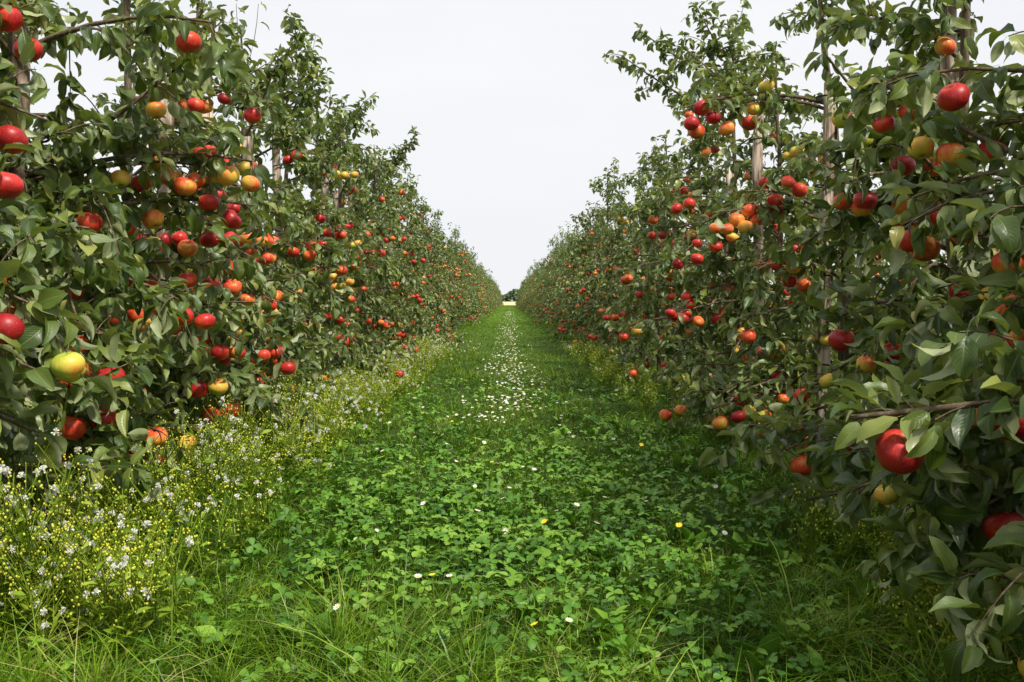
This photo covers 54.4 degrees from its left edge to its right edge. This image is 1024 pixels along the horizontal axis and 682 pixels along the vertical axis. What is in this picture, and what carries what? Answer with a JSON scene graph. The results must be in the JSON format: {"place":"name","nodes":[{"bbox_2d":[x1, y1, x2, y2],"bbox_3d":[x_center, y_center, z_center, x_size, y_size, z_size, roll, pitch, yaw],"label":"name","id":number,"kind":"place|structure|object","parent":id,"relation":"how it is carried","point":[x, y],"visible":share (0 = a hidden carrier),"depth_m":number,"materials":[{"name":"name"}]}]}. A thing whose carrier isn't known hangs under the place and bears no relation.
{"place":"outdoors","nodes":[
{"label":"outdoors","id":0,"kind":"place"},
{"bbox_2d":[502,302,515,304],"bbox_3d":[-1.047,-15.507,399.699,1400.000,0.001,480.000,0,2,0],"label":"stubble field","id":1,"kind":"structure","parent":0,"point":[508,303],"depth_m":250.48,"materials":[{"name":"beige plant"}]},
{"bbox_2d":[0,301,1023,681],"bbox_3d":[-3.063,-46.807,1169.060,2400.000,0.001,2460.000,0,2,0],"label":"ground","id":2,"kind":"structure","parent":0,"point":[598,453],"depth_m":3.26,"materials":[{"name":"green plant"}]},
{"bbox_2d":[8,0,49,473],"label":"tree stake","id":3,"kind":"object","parent":2,"relation":"on","point":[23,77],"visible":0.04,"depth_m":3.19,"materials":[{"name":"brown wood"}]},
{"bbox_2d":[0,0,175,543],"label":"apple tree","id":4,"kind":"object","parent":2,"relation":"on","point":[27,326],"visible":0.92,"depth_m":2.42,"materials":[{"name":"green plant"}]},
{"bbox_2d":[0,0,277,515],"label":"apple tree","id":5,"kind":"object","parent":2,"relation":"on","point":[171,313],"visible":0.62,"depth_m":3.19,"materials":[{"name":"green plant"}]},
{"bbox_2d":[0,0,324,459],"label":"apple tree","id":6,"kind":"object","parent":2,"relation":"on","point":[206,381],"visible":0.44,"depth_m":4.17,"materials":[{"name":"green plant"}]},
{"bbox_2d":[154,73,173,468],"bbox_3d":[-1.470,-0.221,4.231,0.090,1.824,0.154,1,-1,7],"label":"tree stake","id":7,"kind":"object","parent":2,"relation":"on","point":[169,119],"visible":0.09,"depth_m":4.19,"materials":[{"name":"grey wood"}]},
{"bbox_2d":[80,0,344,432],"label":"apple tree","id":8,"kind":"object","parent":2,"relation":"on","point":[277,352],"visible":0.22,"depth_m":5.08,"materials":[{"name":"green plant"}]},
{"bbox_2d":[200,110,227,443],"bbox_3d":[-1.515,-0.257,5.071,0.108,1.823,0.186,0,2,12],"label":"tree stake","id":9,"kind":"object","parent":2,"relation":"on","point":[209,114],"visible":0.03,"depth_m":4.96,"materials":[{"name":"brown wood"}]},
{"bbox_2d":[242,136,261,352],"bbox_3d":[-1.511,-0.292,5.912,0.090,1.824,0.154,-1,2,23],"label":"tree stake","id":10,"kind":"object","parent":2,"relation":"on","point":[248,144],"visible":0.07,"depth_m":5.83,"materials":[{"name":"grey wood"}]},
{"bbox_2d":[170,0,364,413],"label":"apple tree","id":11,"kind":"object","parent":2,"relation":"on","point":[326,258],"visible":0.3,"depth_m":5.94,"materials":[{"name":"green plant"}]},
{"bbox_2d":[272,135,283,282],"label":"tree stake","id":12,"kind":"object","parent":2,"relation":"on","point":[276,170],"visible":0.2,"depth_m":7.01,"materials":[{"name":"grey wood"}]},
{"bbox_2d":[217,29,403,390],"bbox_3d":[-1.574,-0.837,7.046,1.632,2.625,1.501,2,3,40],"label":"apple tree","id":13,"kind":"object","parent":2,"relation":"on","point":[311,210],"visible":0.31,"depth_m":6.90,"materials":[{"name":"green plant"}]},
{"bbox_2d":[321,164,331,380],"bbox_3d":[-1.502,-0.490,8.180,0.090,2.034,0.154,0,4,5],"label":"tree stake","id":14,"kind":"object","parent":2,"relation":"on","point":[325,188],"visible":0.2,"depth_m":8.09,"materials":[{"name":"grey wood"}]},
{"bbox_2d":[332,190,342,367],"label":"tree stake","id":15,"kind":"object","parent":2,"relation":"on","point":[335,196],"visible":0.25,"depth_m":9.33,"materials":[{"name":"grey wood"}]},
{"bbox_2d":[271,62,410,367],"bbox_3d":[-1.646,-0.930,8.221,1.234,2.714,1.346,2,3,43],"label":"apple tree","id":16,"kind":"object","parent":2,"relation":"on","point":[346,280],"visible":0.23,"depth_m":8.23,"materials":[{"name":"green plant"}]},
{"bbox_2d":[348,195,359,370],"bbox_3d":[-1.637,-0.584,10.477,0.090,2.034,0.154,1,5,25],"label":"tree stake","id":17,"kind":"object","parent":2,"relation":"on","point":[352,211],"visible":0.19,"depth_m":10.43,"materials":[{"name":"brown wood"}]},
{"bbox_2d":[298,67,433,368],"bbox_3d":[-1.613,-1.057,9.235,1.506,2.887,1.464,0,2,8],"label":"apple tree","id":18,"kind":"object","parent":2,"relation":"on","point":[351,188],"visible":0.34,"depth_m":9.40,"materials":[{"name":"green plant"}]},
{"bbox_2d":[320,165,420,356],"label":"apple tree","id":19,"kind":"object","parent":2,"relation":"on","point":[378,224],"visible":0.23,"depth_m":10.34,"materials":[{"name":"green plant"}]},
{"bbox_2d":[344,145,430,357],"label":"apple tree","id":20,"kind":"object","parent":2,"relation":"on","point":[383,198],"visible":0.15,"depth_m":11.42,"materials":[{"name":"green plant"}]},
{"bbox_2d":[363,179,452,349],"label":"apple tree","id":21,"kind":"object","parent":2,"relation":"on","point":[437,305],"visible":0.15,"depth_m":13.56,"materials":[{"name":"green plant"}]},
{"bbox_2d":[379,196,437,344],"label":"apple tree","id":22,"kind":"object","parent":2,"relation":"on","point":[415,239],"visible":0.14,"depth_m":14.57,"materials":[{"name":"green plant"}]},
{"bbox_2d":[361,126,463,346],"bbox_3d":[-1.622,-1.200,12.546,1.445,2.902,1.548,2,3,44],"label":"apple tree","id":23,"kind":"object","parent":2,"relation":"on","point":[395,161],"visible":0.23,"depth_m":12.36,"materials":[{"name":"green plant"}]},
{"bbox_2d":[393,222,450,335],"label":"apple tree","id":24,"kind":"object","parent":2,"relation":"on","point":[440,320],"visible":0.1,"depth_m":16.76,"materials":[{"name":"green plant"}]},
{"bbox_2d":[392,172,458,339],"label":"apple tree","id":25,"kind":"object","parent":2,"relation":"on","point":[416,222],"visible":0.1,"depth_m":15.64,"materials":[{"name":"green plant"}]},
{"bbox_2d":[409,198,462,333],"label":"apple tree","id":26,"kind":"object","parent":2,"relation":"on","point":[424,209],"visible":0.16,"depth_m":18.90,"materials":[{"name":"green plant"}]},
{"bbox_2d":[425,239,450,334],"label":"apple tree","id":27,"kind":"object","parent":2,"relation":"on","point":[439,262],"visible":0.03,"depth_m":19.93,"materials":[{"name":"green plant"}]},
{"bbox_2d":[411,209,467,335],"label":"apple tree","id":28,"kind":"object","parent":2,"relation":"on","point":[426,233],"visible":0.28,"depth_m":17.84,"materials":[{"name":"green plant"}]},
{"bbox_2d":[430,237,462,330],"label":"apple tree","id":29,"kind":"object","parent":2,"relation":"on","point":[451,320],"visible":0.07,"depth_m":21.19,"materials":[{"name":"green plant"}]},
{"bbox_2d":[432,224,465,324],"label":"apple tree","id":30,"kind":"object","parent":2,"relation":"on","point":[452,259],"visible":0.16,"depth_m":22.23,"materials":[{"name":"green plant"}]},
{"bbox_2d":[431,215,466,320],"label":"apple tree","id":31,"kind":"object","parent":2,"relation":"on","point":[449,242],"visible":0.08,"depth_m":23.46,"materials":[{"name":"green plant"}]},
{"bbox_2d":[439,244,468,324],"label":"apple tree","id":32,"kind":"object","parent":2,"relation":"on","point":[465,308],"visible":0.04,"depth_m":24.61,"materials":[{"name":"green plant"}]},
{"bbox_2d":[441,229,478,325],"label":"apple tree","id":33,"kind":"object","parent":2,"relation":"on","point":[467,314],"visible":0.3,"depth_m":25.81,"materials":[{"name":"green plant"}]},
{"bbox_2d":[452,240,477,323],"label":"apple tree","id":34,"kind":"object","parent":2,"relation":"on","point":[469,284],"visible":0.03,"depth_m":30.39,"materials":[{"name":"green plant"}]},
{"bbox_2d":[449,239,482,325],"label":"apple tree","id":35,"kind":"object","parent":2,"relation":"on","point":[470,287],"visible":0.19,"depth_m":29.30,"materials":[{"name":"green plant"}]},
{"bbox_2d":[455,265,476,324],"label":"apple tree","id":36,"kind":"object","parent":2,"relation":"on","point":[468,320],"visible":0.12,"depth_m":28.16,"materials":[{"name":"green plant"}]},
{"bbox_2d":[447,222,489,325],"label":"apple tree","id":37,"kind":"object","parent":2,"relation":"on","point":[473,280],"visible":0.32,"depth_m":26.99,"materials":[{"name":"green plant"}]},
{"bbox_2d":[459,241,486,321],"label":"apple tree","id":38,"kind":"object","parent":2,"relation":"on","point":[476,286],"visible":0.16,"depth_m":33.60,"materials":[{"name":"green plant"}]},
{"bbox_2d":[464,256,482,318],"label":"apple tree","id":39,"kind":"object","parent":2,"relation":"on","point":[474,282],"visible":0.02,"depth_m":36.11,"materials":[{"name":"green plant"}]},
{"bbox_2d":[465,270,485,316],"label":"apple tree","id":40,"kind":"object","parent":2,"relation":"on","point":[484,310],"visible":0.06,"depth_m":34.90,"materials":[{"name":"green plant"}]},
{"bbox_2d":[467,246,492,317],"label":"apple tree","id":41,"kind":"object","parent":2,"relation":"on","point":[475,266],"visible":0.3,"depth_m":37.23,"materials":[{"name":"green plant"}]},
{"bbox_2d":[474,262,490,315],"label":"apple tree","id":42,"kind":"object","parent":2,"relation":"on","point":[483,292],"visible":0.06,"depth_m":44.97,"materials":[{"name":"green plant"}]},
{"bbox_2d":[476,272,490,316],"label":"apple tree","id":43,"kind":"object","parent":2,"relation":"on","point":[479,302],"visible":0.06,"depth_m":42.83,"materials":[{"name":"green plant"}]},
{"bbox_2d":[479,272,493,314],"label":"apple tree","id":44,"kind":"object","parent":2,"relation":"on","point":[485,293],"visible":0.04,"depth_m":47.67,"materials":[{"name":"green plant"}]},
{"bbox_2d":[485,279,494,307],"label":"apple tree","id":45,"kind":"object","parent":2,"relation":"on","point":[490,289],"visible":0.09,"depth_m":60.20,"materials":[{"name":"green plant"}]},
{"bbox_2d":[37,415,944,681],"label":"dock weeds","id":46,"kind":"object","parent":2,"relation":"on","point":[773,646],"visible":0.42,"depth_m":2.75,"materials":[{"name":"green plant"}]},
{"bbox_2d":[486,273,496,310],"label":"apple tree","id":47,"kind":"object","parent":2,"relation":"on","point":[489,290],"visible":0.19,"depth_m":64.89,"materials":[{"name":"green plant"}]},
{"bbox_2d":[0,332,1021,680],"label":"margin wildflowers","id":48,"kind":"object","parent":2,"relation":"on","point":[84,548],"visible":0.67,"depth_m":2.55,"materials":[{"name":"white plant"}]},
{"bbox_2d":[0,375,1023,681],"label":"clover","id":49,"kind":"object","parent":2,"relation":"on","point":[468,503],"visible":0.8,"depth_m":2.84,"materials":[{"name":"green plant"}]},
{"bbox_2d":[517,270,530,306],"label":"apple tree","id":50,"kind":"object","parent":2,"relation":"on","point":[526,279],"visible":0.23,"depth_m":70.02,"materials":[{"name":"green plant"}]},
{"bbox_2d":[522,262,535,304],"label":"apple tree","id":51,"kind":"object","parent":2,"relation":"on","point":[527,281],"visible":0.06,"depth_m":58.66,"materials":[{"name":"green plant"}]},
{"bbox_2d":[521,271,539,310],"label":"apple tree","id":52,"kind":"object","parent":2,"relation":"on","point":[528,297],"visible":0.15,"depth_m":55.11,"materials":[{"name":"green plant"}]},
{"bbox_2d":[333,311,728,678],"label":"daisies","id":53,"kind":"object","parent":2,"relation":"on","point":[419,575],"visible":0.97,"depth_m":6.23,"materials":[{"name":"white plant"}]},
{"bbox_2d":[526,259,539,312],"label":"apple tree","id":54,"kind":"object","parent":2,"relation":"on","point":[537,264],"visible":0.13,"depth_m":53.97,"materials":[{"name":"green plant"}]},
{"bbox_2d":[523,259,544,314],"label":"apple tree","id":55,"kind":"object","parent":2,"relation":"on","point":[537,274],"visible":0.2,"depth_m":47.19,"materials":[{"name":"green plant"}]},
{"bbox_2d":[526,258,543,312],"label":"apple tree","id":56,"kind":"object","parent":2,"relation":"on","point":[535,280],"visible":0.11,"depth_m":48.24,"materials":[{"name":"green plant"}]},
{"bbox_2d":[528,268,544,314],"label":"apple tree","id":57,"kind":"object","parent":2,"relation":"on","point":[536,293],"visible":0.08,"depth_m":43.91,"materials":[{"name":"green plant"}]},
{"bbox_2d":[532,260,548,317],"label":"apple tree","id":58,"kind":"object","parent":2,"relation":"on","point":[544,277],"visible":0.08,"depth_m":39.41,"materials":[{"name":"green plant"}]},
{"bbox_2d":[529,247,554,315],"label":"apple tree","id":59,"kind":"object","parent":2,"relation":"on","point":[535,285],"visible":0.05,"depth_m":40.57,"materials":[{"name":"green plant"}]},
{"bbox_2d":[530,259,557,318],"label":"apple tree","id":60,"kind":"object","parent":2,"relation":"on","point":[540,294],"visible":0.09,"depth_m":32.93,"materials":[{"name":"green plant"}]},
{"bbox_2d":[533,262,557,317],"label":"apple tree","id":61,"kind":"object","parent":2,"relation":"on","point":[540,297],"visible":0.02,"depth_m":35.24,"materials":[{"name":"green plant"}]},
{"bbox_2d":[530,232,561,308],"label":"apple tree","id":62,"kind":"object","parent":2,"relation":"on","point":[545,260],"visible":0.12,"depth_m":33.94,"materials":[{"name":"green plant"}]},
{"bbox_2d":[534,245,558,319],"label":"apple tree","id":63,"kind":"object","parent":2,"relation":"on","point":[547,273],"visible":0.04,"depth_m":35.92,"materials":[{"name":"green plant"}]},
{"bbox_2d":[532,238,565,322],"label":"apple tree","id":64,"kind":"object","parent":2,"relation":"on","point":[547,268],"visible":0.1,"depth_m":31.76,"materials":[{"name":"green plant"}]},
{"bbox_2d":[538,251,562,321],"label":"apple tree","id":65,"kind":"object","parent":2,"relation":"on","point":[546,296],"visible":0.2,"depth_m":29.53,"materials":[{"name":"green plant"}]},
{"bbox_2d":[533,226,569,314],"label":"apple tree","id":66,"kind":"object","parent":2,"relation":"on","point":[557,253],"visible":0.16,"depth_m":30.69,"materials":[{"name":"green plant"}]},
{"bbox_2d":[534,241,569,323],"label":"apple tree","id":67,"kind":"object","parent":2,"relation":"on","point":[548,307],"visible":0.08,"depth_m":27.12,"materials":[{"name":"green plant"}]},
{"bbox_2d":[542,234,575,314],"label":"apple tree","id":68,"kind":"object","parent":2,"relation":"on","point":[546,312],"visible":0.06,"depth_m":28.29,"materials":[{"name":"green plant"}]},
{"bbox_2d":[547,232,571,317],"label":"apple tree","id":69,"kind":"object","parent":2,"relation":"on","point":[560,255],"visible":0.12,"depth_m":26.07,"materials":[{"name":"green plant"}]},
{"bbox_2d":[548,242,575,319],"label":"apple tree","id":70,"kind":"object","parent":2,"relation":"on","point":[551,316],"visible":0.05,"depth_m":24.85,"materials":[{"name":"green plant"}]},
{"bbox_2d":[544,221,587,330],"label":"apple tree","id":71,"kind":"object","parent":2,"relation":"on","point":[560,297],"visible":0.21,"depth_m":22.66,"materials":[{"name":"green plant"}]},
{"bbox_2d":[547,217,592,335],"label":"apple tree","id":72,"kind":"object","parent":2,"relation":"on","point":[566,291],"visible":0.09,"depth_m":19.56,"materials":[{"name":"green plant"}]},
{"bbox_2d":[556,225,584,304],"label":"apple tree","id":73,"kind":"object","parent":2,"relation":"on","point":[568,256],"visible":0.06,"depth_m":23.77,"materials":[{"name":"green plant"}]},
{"bbox_2d":[555,223,598,318],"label":"apple tree","id":74,"kind":"object","parent":2,"relation":"on","point":[571,259],"visible":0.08,"depth_m":20.56,"materials":[{"name":"green plant"}]},
{"bbox_2d":[554,201,609,339],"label":"apple tree","id":75,"kind":"object","parent":2,"relation":"on","point":[579,242],"visible":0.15,"depth_m":18.25,"materials":[{"name":"green plant"}]},
{"bbox_2d":[565,235,598,331],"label":"apple tree","id":76,"kind":"object","parent":2,"relation":"on","point":[574,268],"visible":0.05,"depth_m":21.43,"materials":[{"name":"green plant"}]},
{"bbox_2d":[557,207,612,343],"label":"apple tree","id":77,"kind":"object","parent":2,"relation":"on","point":[572,283],"visible":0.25,"depth_m":17.16,"materials":[{"name":"green plant"}]},
{"bbox_2d":[560,195,631,350],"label":"apple tree","id":78,"kind":"object","parent":2,"relation":"on","point":[613,235],"visible":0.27,"depth_m":13.87,"materials":[{"name":"green plant"}]},
{"bbox_2d":[562,157,643,348],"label":"apple tree","id":79,"kind":"object","parent":2,"relation":"on","point":[593,292],"visible":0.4,"depth_m":14.83,"materials":[{"name":"green plant"}]},
{"bbox_2d":[583,222,627,344],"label":"apple tree","id":80,"kind":"object","parent":2,"relation":"on","point":[585,278],"visible":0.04,"depth_m":15.99,"materials":[{"name":"green plant"}]},
{"bbox_2d":[589,150,679,343],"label":"apple tree","id":81,"kind":"object","parent":2,"relation":"on","point":[609,264],"visible":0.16,"depth_m":12.76,"materials":[{"name":"green plant"}]},
{"bbox_2d":[602,198,669,361],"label":"apple tree","id":82,"kind":"object","parent":2,"relation":"on","point":[632,317],"visible":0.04,"depth_m":11.79,"materials":[{"name":"green plant"}]},
{"bbox_2d":[586,164,719,370],"bbox_3d":[1.437,-0.662,9.606,1.440,2.064,1.193,0,2,6],"label":"apple tree","id":83,"kind":"object","parent":2,"relation":"on","point":[627,347],"visible":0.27,"depth_m":9.57,"materials":[{"name":"green plant"}]},
{"bbox_2d":[653,228,659,364],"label":"tree stake","id":84,"kind":"object","parent":2,"relation":"on","point":[654,309],"visible":0.02,"depth_m":10.77,"materials":[{"name":"brown wood"}]},
{"bbox_2d":[604,129,722,363],"bbox_3d":[1.704,-0.968,10.739,1.333,2.585,1.770,0,2,0],"label":"apple tree","id":85,"kind":"object","parent":2,"relation":"on","point":[659,166],"visible":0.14,"depth_m":10.68,"materials":[{"name":"green plant"}]},
{"bbox_2d":[603,91,771,381],"bbox_3d":[1.684,-0.850,8.438,1.327,2.536,1.382,-1,3,-32],"label":"apple tree","id":86,"kind":"object","parent":2,"relation":"on","point":[661,289],"visible":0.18,"depth_m":8.45,"materials":[{"name":"green plant"}]},
{"bbox_2d":[502,289,891,301],"bbox_3d":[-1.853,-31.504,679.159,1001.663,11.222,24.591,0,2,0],"label":"distant trees","id":87,"kind":"object","parent":2,"relation":"on","point":[510,295],"visible":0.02,"depth_m":676.18,"materials":[{"name":"green plant"}]},
{"bbox_2d":[601,0,813,394],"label":"apple tree","id":88,"kind":"object","parent":2,"relation":"on","point":[712,50],"visible":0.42,"depth_m":7.25,"materials":[{"name":"green plant"}]},
{"bbox_2d":[429,420,1006,676],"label":"dandelions","id":89,"kind":"object","parent":2,"relation":"on","point":[544,521],"visible":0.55,"depth_m":2.32,"materials":[{"name":"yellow plant"}]},
{"bbox_2d":[721,168,733,376],"bbox_3d":[1.585,-0.350,7.323,0.090,1.824,0.154,0,2,3],"label":"tree stake","id":90,"kind":"object","parent":2,"relation":"on","point":[730,175],"visible":0.12,"depth_m":7.24,"materials":[{"name":"brown wood"}]},
{"bbox_2d":[651,20,852,416],"bbox_3d":[1.469,-0.707,6.061,1.307,2.446,1.540,1,3,27],"label":"apple tree","id":91,"kind":"object","parent":2,"relation":"on","point":[681,373],"visible":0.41,"depth_m":5.96,"materials":[{"name":"green plant"}]},
{"bbox_2d":[748,113,764,423],"bbox_3d":[1.451,-0.362,5.907,0.090,1.964,0.154,-1,3,-6],"label":"tree stake","id":92,"kind":"object","parent":2,"relation":"on","point":[757,159],"visible":0.16,"depth_m":5.83,"materials":[{"name":"brown wood"}]},
{"bbox_2d":[659,0,947,434],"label":"apple tree","id":93,"kind":"object","parent":2,"relation":"on","point":[744,387],"visible":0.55,"depth_m":4.70,"materials":[{"name":"green plant"}]},
{"bbox_2d":[813,82,835,426],"bbox_3d":[1.481,-0.279,4.743,0.100,1.894,0.189,1,2,20],"label":"tree stake","id":94,"kind":"object","parent":2,"relation":"on","point":[823,354],"visible":0.39,"depth_m":4.69,"materials":[{"name":"brown wood"}]},
{"bbox_2d":[817,253,882,352],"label":"apple tree","id":95,"kind":"object","parent":2,"relation":"on","point":[834,278],"visible":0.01,"depth_m":13.78,"materials":[{"name":"green plant"}]},
{"bbox_2d":[699,0,1021,476],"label":"apple tree","id":96,"kind":"object","parent":2,"relation":"on","point":[856,203],"visible":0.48,"depth_m":3.28,"materials":[{"name":"green plant"}]},
{"bbox_2d":[862,182,885,305],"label":"apple tree","id":97,"kind":"object","parent":2,"relation":"on","point":[877,274],"visible":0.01,"depth_m":12.65,"materials":[{"name":"green plant"}]},
{"bbox_2d":[745,23,1023,602],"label":"apple tree","id":98,"kind":"object","parent":2,"relation":"on","point":[955,498],"visible":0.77,"depth_m":2.31,"materials":[{"name":"green plant"}]},
{"bbox_2d":[873,198,946,348],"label":"apple tree","id":99,"kind":"object","parent":2,"relation":"on","point":[885,279],"visible":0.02,"depth_m":11.16,"materials":[{"name":"green plant"}]},
{"bbox_2d":[822,297,1023,677],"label":"apple tree","id":100,"kind":"object","parent":2,"relation":"on","point":[908,443],"visible":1,"depth_m":1.66,"materials":[{"name":"green plant"}]},
{"bbox_2d":[934,0,960,300],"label":"tree stake","id":101,"kind":"object","parent":2,"relation":"on","point":[948,62],"visible":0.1,"depth_m":3.52,"materials":[{"name":"brown wood"}]},
{"bbox_2d":[978,164,1002,204],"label":"apple tree","id":102,"kind":"object","parent":2,"relation":"on","point":[991,186],"visible":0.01,"depth_m":10.03,"materials":[{"name":"green plant"}]},
{"bbox_2d":[0,0,1023,300],"label":"sky","id":103,"kind":"structure","parent":0,"point":[514,106],"materials":[{"name":"white"}]}
]}

